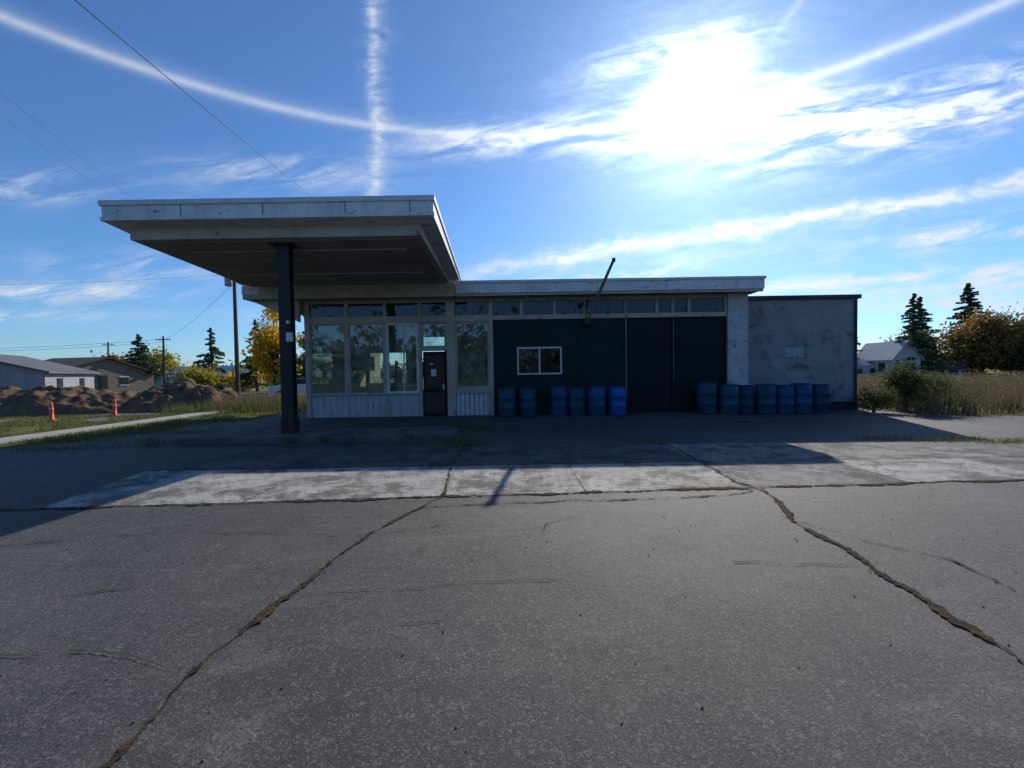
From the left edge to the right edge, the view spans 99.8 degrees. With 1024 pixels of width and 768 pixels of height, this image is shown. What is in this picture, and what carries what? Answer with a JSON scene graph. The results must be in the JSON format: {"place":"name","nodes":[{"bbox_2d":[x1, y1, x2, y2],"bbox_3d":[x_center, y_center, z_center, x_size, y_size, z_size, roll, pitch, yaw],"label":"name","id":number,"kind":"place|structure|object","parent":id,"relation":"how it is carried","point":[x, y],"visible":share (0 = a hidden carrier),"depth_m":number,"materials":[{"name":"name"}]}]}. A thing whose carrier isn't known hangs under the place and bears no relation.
{"place":"outdoors","nodes":[
{"label":"outdoors","id":0,"kind":"place"},
{"bbox_2d":[0,409,233,443],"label":"sidewalk","id":1,"kind":"structure","parent":0,"point":[4,440],"depth_m":13.62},
{"bbox_2d":[0,393,305,424],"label":"gravel yard","id":2,"kind":"structure","parent":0,"point":[98,419],"depth_m":18.10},
{"bbox_2d":[0,386,25,395],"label":"dirt mound","id":3,"kind":"object","parent":2,"relation":"on","point":[7,390],"visible":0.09,"depth_m":22.91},
{"bbox_2d":[0,354,100,388],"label":"metal barn","id":4,"kind":"structure","parent":2,"relation":"on","point":[22,372],"depth_m":34.87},
{"bbox_2d":[0,385,136,416],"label":"dirt mound","id":5,"kind":"object","parent":2,"relation":"on","point":[71,400],"visible":0.77,"depth_m":20.00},
{"bbox_2d":[126,377,240,412],"bbox_3d":[-17.194,0.493,22.514,6.400,1.673,4.400,-1,2,0],"label":"dirt mound","id":6,"kind":"object","parent":2,"relation":"on","point":[182,390],"visible":0.59,"depth_m":21.42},
{"bbox_2d":[224,277,240,395],"bbox_3d":[-21.159,-3.851,32.898,1.214,10.000,0.487,-1,2,0],"label":"utility pole","id":7,"kind":"object","parent":2,"relation":"on","point":[227,282],"visible":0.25,"depth_m":32.81,"materials":[{"name":"brown wood"}]},
{"bbox_2d":[268,378,305,393],"bbox_3d":[-14.797,0.273,31.012,4.500,1.449,1.840,-1,2,-10],"label":"parked car","id":8,"kind":"object","parent":2,"relation":"on","point":[301,384],"visible":0.08,"depth_m":30.09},
{"bbox_2d":[75,0,312,196],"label":"overhead wire","id":9,"kind":"object","parent":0,"point":[181,89],"visible":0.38,"depth_m":10.01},
{"bbox_2d":[253,300,300,321],"bbox_3d":[-8.368,-2.566,15.307,1.650,0.770,0.150,-1,2,0],"label":"eave bracket","id":10,"kind":"object","parent":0,"point":[272,305],"visible":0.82,"depth_m":15.23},
{"bbox_2d":[268,242,300,417],"bbox_3d":[-5.679,-1.145,10.920,0.580,4.780,0.500,-1,2,0],"label":"canopy post","id":11,"kind":"object","parent":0,"point":[286,311],"visible":0.85,"depth_m":10.80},
{"bbox_2d":[101,201,460,285],"bbox_3d":[-5.649,-3.877,12.607,7.670,0.870,5.280,-1,2,0],"label":"canopy top","id":12,"kind":"object","parent":11,"relation":"on","point":[433,228],"visible":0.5,"depth_m":9.96,"materials":[{"name":"metal"}]},
{"bbox_2d":[100,212,434,221],"bbox_3d":[-5.649,-3.866,9.963,7.710,0.090,0.045,-1,2,0],"label":"canopy fascia strip","id":13,"kind":"object","parent":12,"relation":"attached to","point":[269,216],"visible":1,"depth_m":9.94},
{"bbox_2d":[98,195,461,280],"bbox_3d":[-5.653,-3.936,12.560,7.745,0.850,5.270,-1,2,0],"label":"canopy drip edge","id":14,"kind":"object","parent":12,"relation":"attached to","point":[267,200],"visible":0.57,"depth_m":9.92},
{"bbox_2d":[191,248,423,275],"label":"soffit trim","id":15,"kind":"structure","parent":12,"relation":"attached to","point":[317,250],"depth_m":11.22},
{"bbox_2d":[213,261,430,282],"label":"soffit seams","id":16,"kind":"object","parent":12,"relation":"attached to","point":[335,262],"visible":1,"depth_m":12.32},
{"bbox_2d":[130,223,449,285],"bbox_3d":[-5.681,-3.649,12.783,7.000,0.515,4.840,-1,2,0],"label":"canopy body","id":17,"kind":"object","parent":11,"relation":"on","point":[281,232],"visible":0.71,"depth_m":10.36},
{"bbox_2d":[141,238,444,286],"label":"canopy soffit","id":18,"kind":"structure","parent":17,"relation":"attached to","point":[315,264],"depth_m":12.08,"materials":[{"name":"metal"}]},
{"bbox_2d":[276,316,305,383],"bbox_3d":[-16.778,-2.893,35.746,4.216,7.687,4.286,0,2,28],"label":"pine tree","id":19,"kind":"object","parent":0,"point":[300,361],"visible":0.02,"depth_m":35.29,"materials":[{"name":"green plant"}]},
{"bbox_2d":[425,355,444,412],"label":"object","id":20,"kind":"object","parent":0,"point":[435,402],"depth_m":15.67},
{"bbox_2d":[0,407,1023,767],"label":"asphalt lot","id":21,"kind":"structure","parent":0,"point":[594,645],"depth_m":2.79,"materials":[{"name":"asphalt"}]},
{"bbox_2d":[281,417,299,433],"bbox_3d":[-5.644,1.044,10.970,0.340,0.400,0.280,-1,2,0],"label":"canopy post base","id":22,"kind":"object","parent":21,"relation":"on","point":[290,425],"visible":0.86,"depth_m":10.83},
{"bbox_2d":[176,427,457,444],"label":"pump island","id":23,"kind":"structure","parent":21,"relation":"on","point":[320,435],"depth_m":10.39,"materials":[{"name":"concrete"}]},
{"bbox_2d":[353,324,487,405],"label":"back wall","id":24,"kind":"structure","parent":21,"relation":"on","point":[471,340],"depth_m":19.95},
{"bbox_2d":[0,429,1016,762],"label":"loose stones","id":25,"kind":"object","parent":21,"relation":"on","point":[442,631],"visible":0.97,"depth_m":3.30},
{"bbox_2d":[246,412,772,429],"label":"drive slab","id":26,"kind":"structure","parent":21,"relation":"on","point":[627,419],"depth_m":13.76,"materials":[{"name":"concrete"}]},
{"bbox_2d":[498,388,515,416],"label":"plastic barrel","id":27,"kind":"object","parent":26,"relation":"on","point":[506,402],"visible":1,"depth_m":14.97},
{"bbox_2d":[519,389,535,416],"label":"plastic barrel","id":28,"kind":"object","parent":26,"relation":"on","point":[527,402],"visible":1,"depth_m":15.00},
{"bbox_2d":[550,387,567,415],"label":"plastic barrel","id":29,"kind":"object","parent":26,"relation":"on","point":[559,401],"visible":0.98,"depth_m":15.00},
{"bbox_2d":[568,388,585,415],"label":"plastic barrel","id":30,"kind":"object","parent":26,"relation":"on","point":[576,401],"visible":0.98,"depth_m":14.93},
{"bbox_2d":[587,387,605,415],"bbox_3d":[2.964,0.600,15.104,0.655,0.998,0.655,-2,2,-28],"label":"plastic barrel","id":31,"kind":"object","parent":26,"relation":"on","point":[596,396],"visible":1,"depth_m":14.84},
{"bbox_2d":[608,387,626,414],"bbox_3d":[3.723,0.593,15.232,0.643,0.978,0.643,-1,2,-12],"label":"plastic barrel","id":32,"kind":"object","parent":26,"relation":"on","point":[617,404],"visible":1,"depth_m":14.97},
{"bbox_2d":[696,382,717,413],"bbox_3d":[6.888,0.489,15.246,0.711,1.083,0.711,-1,2,3],"label":"plastic barrel","id":33,"kind":"object","parent":26,"relation":"on","point":[706,397],"visible":1,"depth_m":14.97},
{"bbox_2d":[718,384,739,413],"bbox_3d":[7.592,0.542,15.114,0.686,1.045,0.686,0,2,19],"label":"plastic barrel","id":34,"kind":"object","parent":26,"relation":"on","point":[728,398],"visible":0.97,"depth_m":14.85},
{"bbox_2d":[1,443,1020,767],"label":"crack weeds","id":35,"kind":"object","parent":21,"relation":"on","point":[569,499],"visible":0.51,"depth_m":5.30,"materials":[{"name":"green plant"}]},
{"bbox_2d":[305,411,717,418],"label":"base curb","id":36,"kind":"structure","parent":21,"relation":"on","point":[492,415],"depth_m":15.60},
{"bbox_2d":[0,443,1023,767],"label":"pavement cracks","id":37,"kind":"object","parent":21,"relation":"on","point":[124,747],"visible":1,"depth_m":3.63,"materials":[{"name":"asphalt"}]},
{"bbox_2d":[0,423,1023,453],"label":"grass tufts","id":38,"kind":"object","parent":21,"relation":"on","point":[989,440],"visible":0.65,"depth_m":9.65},
{"bbox_2d":[304,298,726,417],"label":"frame mullions","id":39,"kind":"object","parent":21,"relation":"on","point":[451,356],"visible":0.83,"depth_m":15.59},
{"bbox_2d":[312,326,334,392],"bbox_3d":[-7.401,-0.939,16.877,0.010,2.600,2.200,-1,2,0],"label":"side window glass","id":40,"kind":"object","parent":39,"relation":"attached to","point":[323,374],"visible":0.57,"depth_m":16.95,"materials":[{"name":"clear"}]},
{"bbox_2d":[313,342,402,390],"bbox_3d":[-5.611,-0.636,15.708,3.200,1.800,0.004,-1,2,0],"label":"window poster","id":41,"kind":"object","parent":40,"relation":"attached to","point":[366,363],"depth_m":15.71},
{"bbox_2d":[310,388,489,395],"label":"window sills","id":42,"kind":"structure","parent":39,"relation":"attached to","point":[470,390],"depth_m":15.60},
{"bbox_2d":[310,322,489,394],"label":"window frames","id":43,"kind":"structure","parent":39,"relation":"attached to","point":[456,349],"depth_m":15.65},
{"bbox_2d":[312,393,489,417],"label":"sill panels","id":44,"kind":"object","parent":39,"relation":"attached to","point":[403,405],"visible":0.89,"depth_m":15.70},
{"bbox_2d":[457,393,487,415],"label":"ribbed sill panel","id":45,"kind":"structure","parent":44,"relation":"attached to","point":[472,404],"depth_m":15.67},
{"bbox_2d":[423,351,447,415],"bbox_3d":[-2.795,0.008,15.710,0.850,2.380,0.050,-1,2,0],"label":"door frame","id":46,"kind":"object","parent":39,"relation":"in","point":[437,353],"depth_m":15.69,"materials":[{"name":"paint"}]},
{"bbox_2d":[460,356,484,380],"bbox_3d":[-1.459,-0.561,15.955,0.900,0.900,0.030,-1,2,0],"label":"window pane","id":47,"kind":"structure","parent":39,"relation":"hanging from","point":[472,368],"depth_m":15.94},
{"bbox_2d":[386,323,561,392],"bbox_3d":[-1.371,-0.979,15.643,6.350,2.550,0.130,-1,2,0],"label":"white window frame","id":48,"kind":"object","parent":39,"relation":"attached to","point":[417,356],"visible":1,"depth_m":15.61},
{"bbox_2d":[519,348,559,372],"bbox_3d":[0.996,-0.853,15.646,1.580,0.940,0.006,-1,2,0],"label":"sliding window glass","id":49,"kind":"object","parent":48,"relation":"attached to","point":[549,360],"visible":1,"depth_m":15.64,"materials":[{"name":"clear"}]},
{"bbox_2d":[243,283,762,299],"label":"roof fascia beam","id":50,"kind":"structure","parent":39,"relation":"on","point":[370,291],"depth_m":14.92,"materials":[{"name":"metal"}]},
{"bbox_2d":[250,292,755,301],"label":"eave soffit","id":51,"kind":"structure","parent":39,"relation":"attached to","point":[517,296],"depth_m":15.31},
{"bbox_2d":[309,298,723,317],"bbox_3d":[0.170,-2.760,15.644,15.030,0.520,0.006,-1,2,0],"label":"clerestory glass","id":52,"kind":"object","parent":39,"relation":"attached to","point":[538,307],"visible":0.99,"depth_m":15.64,"materials":[{"name":"clear"}]},
{"bbox_2d":[308,294,726,350],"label":"frame beams","id":53,"kind":"structure","parent":39,"relation":"attached to","point":[395,319],"depth_m":15.55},
{"bbox_2d":[581,258,614,324],"bbox_3d":[2.837,-3.027,14.483,0.611,1.870,2.129,-1,2,-6],"label":"bent sign arm","id":54,"kind":"object","parent":39,"relation":"attached to","point":[586,320],"visible":1,"depth_m":14.73},
{"bbox_2d":[625,297,673,397],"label":"conduits","id":55,"kind":"object","parent":39,"relation":"attached to","point":[626,346],"visible":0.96,"depth_m":15.59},
{"bbox_2d":[42,441,1023,507],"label":"concrete apron","id":56,"kind":"object","parent":21,"relation":"on","point":[755,466],"visible":1,"depth_m":6.92,"materials":[{"name":"concrete"}]},
{"bbox_2d":[493,318,624,414],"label":"green wall","id":57,"kind":"structure","parent":21,"relation":"on","point":[593,348],"depth_m":15.65,"materials":[{"name":"paint"}]},
{"bbox_2d":[508,318,614,387],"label":"green wall battens","id":58,"kind":"object","parent":57,"relation":"attached to","point":[578,353],"depth_m":15.63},
{"bbox_2d":[624,316,726,412],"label":"garage door posts","id":59,"kind":"object","parent":21,"relation":"on","point":[725,362],"visible":0.59,"depth_m":15.66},
{"bbox_2d":[727,294,747,384],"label":"corner pier","id":60,"kind":"structure","parent":21,"relation":"on","point":[737,338],"depth_m":15.52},
{"bbox_2d":[738,385,754,413],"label":"plastic barrel","id":61,"kind":"object","parent":21,"relation":"on","point":[746,399],"visible":0.72,"depth_m":14.99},
{"bbox_2d":[754,384,776,413],"bbox_3d":[8.906,0.519,15.158,0.686,1.045,0.686,-2,2,-40],"label":"plastic barrel","id":62,"kind":"object","parent":21,"relation":"on","point":[765,399],"visible":0.99,"depth_m":14.89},
{"bbox_2d":[776,385,794,413],"bbox_3d":[9.567,0.532,15.170,0.655,0.998,0.655,-2,2,-25],"label":"plastic barrel","id":63,"kind":"object","parent":21,"relation":"on","point":[785,404],"visible":0.85,"depth_m":14.91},
{"bbox_2d":[748,299,854,401],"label":"wing walls","id":64,"kind":"structure","parent":21,"relation":"on","point":[791,317],"depth_m":16.17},
{"bbox_2d":[785,347,803,356],"bbox_3d":[10.582,-1.194,16.163,0.700,0.360,0.020,-1,2,0],"label":"wall notice","id":65,"kind":"object","parent":64,"relation":"attached to","point":[794,351],"depth_m":16.15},
{"bbox_2d":[748,313,853,398],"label":"mortar joints","id":66,"kind":"object","parent":64,"relation":"attached to","point":[800,335],"visible":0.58,"depth_m":16.17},
{"bbox_2d":[748,294,861,299],"bbox_3d":[10.727,-3.338,20.021,4.560,0.150,8.000,-1,2,0],"label":"wing roof cap","id":67,"kind":"object","parent":64,"relation":"on","point":[805,297],"visible":0.24,"depth_m":16.02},
{"bbox_2d":[854,299,857,406],"bbox_3d":[12.843,-1.149,16.100,0.083,4.000,0.083,0,2,22],"label":"downspout","id":68,"kind":"object","parent":64,"relation":"attached to","point":[855,344],"visible":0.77,"depth_m":16.08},
{"bbox_2d":[791,383,812,413],"bbox_3d":[10.205,0.497,15.196,0.686,1.045,0.686,-1,2,-9],"label":"plastic barrel","id":69,"kind":"object","parent":21,"relation":"on","point":[803,398],"visible":0.88,"depth_m":14.92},
{"bbox_2d":[754,401,857,410],"bbox_3d":[10.785,0.832,16.218,4.460,0.300,0.029,-1,2,0],"label":"wing base","id":70,"kind":"object","parent":21,"relation":"on","point":[835,405],"visible":0.21,"depth_m":16.20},
{"bbox_2d":[812,384,830,412],"bbox_3d":[10.857,0.509,15.216,0.655,0.998,0.655,-1,2,6],"label":"plastic barrel","id":71,"kind":"object","parent":21,"relation":"on","point":[821,398],"visible":0.67,"depth_m":14.95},
{"bbox_2d":[847,386,907,411],"bbox_3d":[12.721,0.529,15.080,1.446,1.005,1.365,-1,2,0],"label":"green shrub","id":72,"kind":"object","parent":21,"relation":"on","point":[875,399],"visible":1,"depth_m":14.84,"materials":[{"name":"green plant"}]},
{"bbox_3d":[0.527,1.037,19.836,15.580,0.030,8.000,-1,2,0],"label":"floor slab","id":73,"kind":"object","parent":21,"relation":"on","visible":0},
{"bbox_2d":[321,325,380,392],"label":"side walls","id":74,"kind":"structure","parent":73,"relation":"on","point":[339,361],"depth_m":18.52,"materials":[{"name":"beige paint"}]},
{"bbox_2d":[241,278,764,315],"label":"roof fascia","id":75,"kind":"structure","parent":74,"relation":"on","point":[594,286],"depth_m":14.91,"materials":[{"name":"metal"}]},
{"bbox_2d":[460,276,766,282],"bbox_3d":[3.484,-3.735,19.485,10.590,0.090,9.245,-1,2,0],"label":"roof drip edge","id":76,"kind":"object","parent":75,"relation":"attached to","point":[612,279],"visible":0.73,"depth_m":14.86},
{"bbox_2d":[351,361,410,390],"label":"shelves","id":77,"kind":"object","parent":73,"relation":"on","point":[358,378],"visible":0.43,"depth_m":19.08,"materials":[{"name":"beige paint"}]},
{"bbox_2d":[342,366,487,392],"bbox_3d":[-3.957,0.200,18.364,6.180,1.870,1.033,-1,2,-12],"label":"office counter","id":78,"kind":"object","parent":73,"relation":"on","point":[381,388],"visible":0.25,"depth_m":17.63,"materials":[{"name":"brown wood"}]},
{"bbox_2d":[0,369,1023,449],"bbox_3d":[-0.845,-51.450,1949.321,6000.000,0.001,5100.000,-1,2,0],"label":"ground","id":79,"kind":"structure","parent":0,"point":[21,429],"depth_m":14.25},
{"bbox_2d":[76,359,153,390],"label":"walls","id":80,"kind":"structure","parent":79,"relation":"on","point":[112,370],"depth_m":55.69,"materials":[{"name":"beige"}]},
{"bbox_2d":[45,357,158,373],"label":"roof","id":81,"kind":"structure","parent":80,"relation":"on","point":[74,362],"depth_m":53.85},
{"bbox_2d":[98,375,107,389],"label":"door","id":82,"kind":"structure","parent":80,"relation":"attached to","point":[103,381],"depth_m":53.90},
{"bbox_2d":[0,410,281,443],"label":"lawn grass","id":83,"kind":"structure","parent":79,"relation":"on","point":[16,421],"depth_m":15.30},
{"bbox_2d":[124,334,160,386],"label":"pine tree","id":84,"kind":"object","parent":79,"relation":"on","point":[140,355],"visible":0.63,"depth_m":59.75,"materials":[{"name":"green plant"}]},
{"bbox_2d":[127,341,187,378],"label":"autumn tree","id":85,"kind":"object","parent":79,"relation":"on","point":[170,363],"visible":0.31,"depth_m":69.34,"materials":[{"name":"yellow plant"}]},
{"bbox_2d":[156,336,170,383],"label":"utility pole","id":86,"kind":"object","parent":79,"relation":"on","point":[164,364],"visible":0.91,"depth_m":59.83,"materials":[{"name":"brown wood"}]},
{"bbox_2d":[165,361,230,387],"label":"round bush","id":87,"kind":"object","parent":79,"relation":"on","point":[203,376],"visible":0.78,"depth_m":44.16,"materials":[{"name":"green plant"}]},
{"bbox_2d":[187,328,228,389],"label":"pine tree","id":88,"kind":"object","parent":79,"relation":"on","point":[210,357],"visible":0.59,"depth_m":49.70,"materials":[{"name":"green plant"}]},
{"bbox_2d":[154,365,263,385],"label":"blue roof shop","id":89,"kind":"structure","parent":79,"relation":"on","point":[158,381],"depth_m":68.46,"materials":[{"name":"white"}]},
{"bbox_2d":[152,395,306,414],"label":"roadside weeds","id":90,"kind":"object","parent":79,"relation":"on","point":[182,408],"visible":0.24,"depth_m":19.53,"materials":[{"name":"green plant"}]},
{"bbox_2d":[219,369,262,390],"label":"yellow bush","id":91,"kind":"object","parent":79,"relation":"on","point":[243,388],"visible":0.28,"depth_m":47.43,"materials":[{"name":"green plant"}]},
{"bbox_2d":[234,319,270,391],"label":"pine tree","id":92,"kind":"object","parent":79,"relation":"on","point":[247,376],"visible":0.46,"depth_m":45.50,"materials":[{"name":"green plant"}]},
{"bbox_2d":[203,388,306,411],"bbox_3d":[-11.729,0.714,22.033,6.515,0.997,4.948,-1,2,0],"label":"roadside brush","id":93,"kind":"object","parent":79,"relation":"on","point":[249,398],"visible":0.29,"depth_m":20.80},
{"bbox_2d":[243,308,301,388],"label":"yellow tree","id":94,"kind":"object","parent":79,"relation":"on","point":[267,341],"visible":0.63,"depth_m":41.23,"materials":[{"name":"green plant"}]},
{"bbox_2d":[296,329,305,376],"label":"yellow tree","id":95,"kind":"object","parent":79,"relation":"on","point":[300,342],"visible":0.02,"depth_m":45.17,"materials":[{"name":"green plant"}]},
{"bbox_2d":[90,345,987,380],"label":"distant treeline","id":96,"kind":"object","parent":79,"relation":"on","point":[392,368],"depth_m":163.94,"materials":[{"name":"green plant"}]},
{"bbox_2d":[857,359,875,376],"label":"farm outbuilding","id":97,"kind":"structure","parent":79,"relation":"on","point":[864,366],"depth_m":61.51,"materials":[{"name":"white"}]},
{"bbox_2d":[872,343,920,376],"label":"walls","id":98,"kind":"structure","parent":79,"relation":"on","point":[906,352],"depth_m":59.00,"materials":[{"name":"white"}]},
{"bbox_2d":[857,340,924,361],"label":"roof","id":99,"kind":"structure","parent":98,"relation":"on","point":[884,351],"depth_m":61.06,"materials":[{"name":"metal"}]},
{"bbox_2d":[871,357,943,410],"bbox_3d":[13.895,0.032,15.177,1.972,1.954,1.940,-1,2,0],"label":"green shrub","id":100,"kind":"object","parent":79,"relation":"on","point":[898,378],"visible":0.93,"depth_m":14.98,"materials":[{"name":"green plant"}]},
{"bbox_2d":[879,329,944,370],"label":"green tree","id":101,"kind":"object","parent":79,"relation":"on","point":[925,337],"visible":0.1,"depth_m":64.50,"materials":[{"name":"green plant"}]},
{"bbox_2d":[887,293,947,375],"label":"pine tree","id":102,"kind":"object","parent":79,"relation":"on","point":[912,328],"visible":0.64,"depth_m":59.37,"materials":[{"name":"green plant"}]},
{"bbox_2d":[894,296,946,372],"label":"pine tree","id":103,"kind":"object","parent":79,"relation":"on","point":[920,305],"visible":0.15,"depth_m":71.32,"materials":[{"name":"green plant"}]},
{"bbox_2d":[909,366,970,408],"bbox_3d":[15.270,0.155,15.664,2.143,1.637,2.105,-1,2,0],"label":"green shrub","id":104,"kind":"object","parent":79,"relation":"on","point":[941,380],"visible":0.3,"depth_m":15.21,"materials":[{"name":"green plant"}]},
{"bbox_2d":[857,370,1023,415],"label":"tall weeds","id":105,"kind":"object","parent":79,"relation":"on","point":[993,402],"visible":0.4,"depth_m":14.69,"materials":[{"name":"plant"}]},
{"bbox_2d":[857,371,1023,405],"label":"weed seed heads","id":106,"kind":"object","parent":105,"relation":"attached to","point":[969,373],"visible":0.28,"depth_m":17.34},
{"bbox_2d":[932,361,974,376],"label":"brown shed","id":107,"kind":"structure","parent":79,"relation":"on","point":[956,367],"depth_m":58.86,"materials":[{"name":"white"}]},
{"bbox_2d":[933,283,1009,374],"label":"pine tree","id":108,"kind":"object","parent":79,"relation":"on","point":[970,306],"visible":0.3,"depth_m":67.63,"materials":[{"name":"green plant"}]},
{"bbox_2d":[925,306,1023,374],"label":"autumn tree","id":109,"kind":"object","parent":79,"relation":"on","point":[987,333],"visible":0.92,"depth_m":58.24,"materials":[{"name":"orange plant"}]},
{"bbox_2d":[974,302,1023,373],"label":"autumn tree","id":110,"kind":"object","parent":79,"relation":"on","point":[1021,321],"visible":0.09,"depth_m":59.57,"materials":[{"name":"orange plant"}]},
{"bbox_2d":[989,339,1023,374],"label":"green tree","id":111,"kind":"object","parent":79,"relation":"on","point":[1010,367],"visible":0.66,"depth_m":57.53,"materials":[{"name":"green plant"}]},
{"bbox_2d":[0,0,1023,372],"label":"sky","id":112,"kind":"structure","parent":0,"point":[873,149],"materials":[{"name":"blue"}]},
{"bbox_2d":[121,377,983,392],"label":"street","id":113,"kind":"structure","parent":0,"point":[251,390],"depth_m":49.75,"materials":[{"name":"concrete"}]},
{"bbox_2d":[627,317,723,412],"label":"garage doors","id":114,"kind":"structure","parent":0,"point":[651,337],"depth_m":15.71,"materials":[{"name":"metal"}]},
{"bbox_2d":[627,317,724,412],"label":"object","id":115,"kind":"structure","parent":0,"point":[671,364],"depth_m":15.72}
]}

